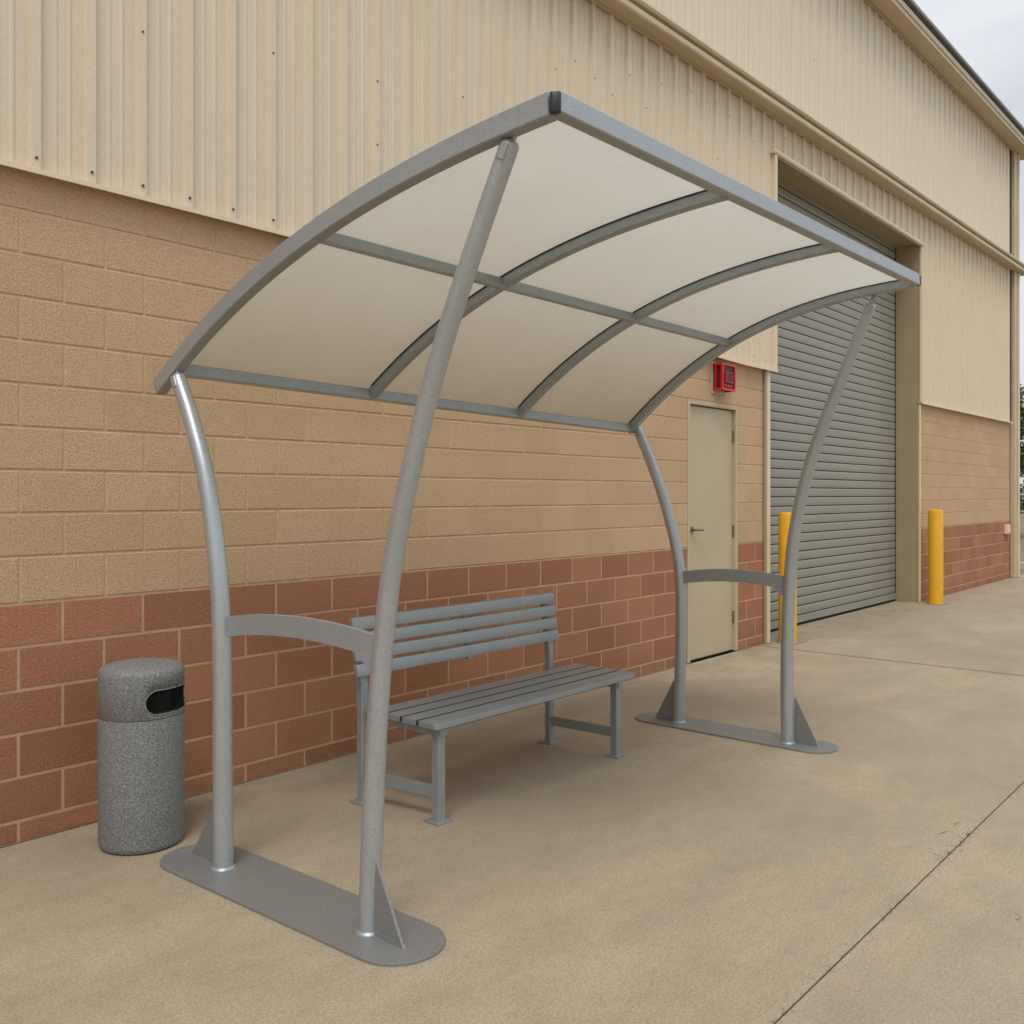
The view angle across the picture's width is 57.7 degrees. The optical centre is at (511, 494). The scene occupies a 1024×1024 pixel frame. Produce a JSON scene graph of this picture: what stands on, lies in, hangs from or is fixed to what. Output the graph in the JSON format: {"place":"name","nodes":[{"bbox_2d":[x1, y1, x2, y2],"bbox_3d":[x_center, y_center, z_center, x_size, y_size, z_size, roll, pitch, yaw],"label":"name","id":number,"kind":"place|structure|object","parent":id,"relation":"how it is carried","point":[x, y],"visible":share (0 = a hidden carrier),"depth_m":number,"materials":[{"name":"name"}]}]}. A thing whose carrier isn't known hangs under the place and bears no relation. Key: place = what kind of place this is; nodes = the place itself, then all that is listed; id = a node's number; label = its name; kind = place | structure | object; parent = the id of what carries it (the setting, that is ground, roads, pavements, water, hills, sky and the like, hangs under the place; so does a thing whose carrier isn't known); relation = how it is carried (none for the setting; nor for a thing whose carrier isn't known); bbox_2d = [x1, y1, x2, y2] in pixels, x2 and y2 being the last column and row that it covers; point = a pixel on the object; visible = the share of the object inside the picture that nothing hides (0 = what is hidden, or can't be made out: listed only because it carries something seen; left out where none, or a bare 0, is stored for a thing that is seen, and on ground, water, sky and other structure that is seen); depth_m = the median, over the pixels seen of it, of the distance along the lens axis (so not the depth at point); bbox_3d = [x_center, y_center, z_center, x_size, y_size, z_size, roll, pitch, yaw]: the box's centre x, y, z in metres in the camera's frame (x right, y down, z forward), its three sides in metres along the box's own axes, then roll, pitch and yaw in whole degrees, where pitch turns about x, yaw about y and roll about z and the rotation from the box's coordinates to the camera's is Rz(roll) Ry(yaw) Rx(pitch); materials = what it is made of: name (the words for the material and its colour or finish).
{"place":"outdoors","nodes":[
{"label":"outdoors","id":0,"kind":"place"},
{"bbox_2d":[0,574,1023,1023],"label":"concrete pavement","id":1,"kind":"structure","parent":0,"point":[660,874],"depth_m":3.96,"materials":[{"name":"beige concrete"}]},
{"bbox_2d":[98,658,185,854],"bbox_3d":[-1.707,1.180,4.292,0.377,0.832,0.374,0,0,41],"label":"litter bin","id":2,"kind":"object","parent":1,"relation":"on","point":[141,755],"visible":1,"depth_m":4.14,"materials":[{"name":"grey stone"}]},
{"bbox_2d":[349,592,634,825],"bbox_3d":[-0.046,1.117,5.313,0.638,0.964,1.810,0,0,41],"label":"bench","id":3,"kind":"object","parent":1,"relation":"on","point":[436,716],"visible":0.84,"depth_m":5.24,"materials":[{"name":"grey paint"}]},
{"bbox_2d":[0,0,1023,846],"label":"industrial building","id":4,"kind":"structure","parent":1,"relation":"on","point":[172,172],"depth_m":6.14,"materials":[{"name":"beige brick"}]},
{"bbox_2d":[690,405,733,659],"bbox_3d":[1.978,0.363,9.204,0.113,2.446,0.911,0,0,41],"label":"personnel door","id":5,"kind":"structure","parent":4,"relation":"in","point":[710,428],"depth_m":9.21,"materials":[{"name":"paint"}]},
{"bbox_2d":[711,361,735,395],"bbox_3d":[2.105,-1.157,9.213,0.131,0.315,0.310,0,0,41],"label":"fire alarm","id":6,"kind":"object","parent":4,"relation":"attached to","point":[723,378],"visible":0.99,"depth_m":9.14,"materials":[{"name":"red paint"}]},
{"bbox_2d":[767,180,895,631],"bbox_3d":[4.159,-1.087,12.180,0.062,5.367,4.984,0,0,41],"label":"roll up door","id":7,"kind":"structure","parent":4,"relation":"in","point":[846,563],"depth_m":12.37,"materials":[{"name":"grey paint"}]},
{"bbox_2d":[1004,524,1009,533],"bbox_3d":[9.426,0.650,17.695,0.059,0.180,0.240,0,0,41],"label":"outlet box","id":8,"kind":"object","parent":4,"relation":"attached to","point":[1006,528],"visible":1,"depth_m":17.62,"materials":[{"name":"beige paint"}]},
{"bbox_2d":[153,90,920,966],"bbox_3d":[0.385,0.156,4.882,2.396,2.887,3.835,0,0,41],"label":"bus shelter","id":9,"kind":"object","parent":1,"relation":"on","point":[561,258],"visible":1,"depth_m":4.15,"materials":[{"name":"silver metal"}]},
{"bbox_2d":[776,512,807,644],"bbox_3d":[3.028,0.892,10.100,0.256,1.416,0.320,0,0,41],"label":"bollard","id":10,"kind":"object","parent":1,"relation":"on","point":[784,518],"visible":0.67,"depth_m":10.06,"materials":[{"name":"yellow metal"}]},
{"bbox_2d":[928,509,950,604],"bbox_3d":[6.262,0.904,13.675,0.264,1.391,0.320,0,0,41],"label":"bollard","id":11,"kind":"object","parent":1,"relation":"on","point":[935,556],"visible":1,"depth_m":13.60,"materials":[{"name":"yellow metal"}]},
{"bbox_2d":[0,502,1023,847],"bbox_3d":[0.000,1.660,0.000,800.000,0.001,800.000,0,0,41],"label":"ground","id":12,"kind":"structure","parent":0,"point":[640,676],"depth_m":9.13,"materials":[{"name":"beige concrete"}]},
{"bbox_2d":[796,794,1011,1003],"bbox_3d":[2.888,1.631,-2.310,16.410,0.038,44.700,0,0,41],"label":"joint filler","id":13,"kind":"object","parent":12,"relation":"on","point":[901,901],"depth_m":3.69,"materials":[{"name":"black rubber"}]},
{"bbox_2d":[1020,494,1023,551],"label":"chain link fence","id":14,"kind":"object","parent":12,"relation":"on","point":[1022,517],"depth_m":26.01,"materials":[{"name":"metal"}]},
{"bbox_2d":[1020,562,1023,570],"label":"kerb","id":15,"kind":"structure","parent":12,"relation":"on","point":[1021,566],"depth_m":20.37,"materials":[{"name":"concrete"}]},
{"bbox_2d":[1020,384,1023,513],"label":"pine tree","id":16,"kind":"object","parent":12,"relation":"on","point":[1021,438],"visible":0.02,"depth_m":36.54,"materials":[{"name":"green plant"}]},
{"bbox_2d":[914,0,1023,498],"label":"sky","id":17,"kind":"structure","parent":0,"point":[988,34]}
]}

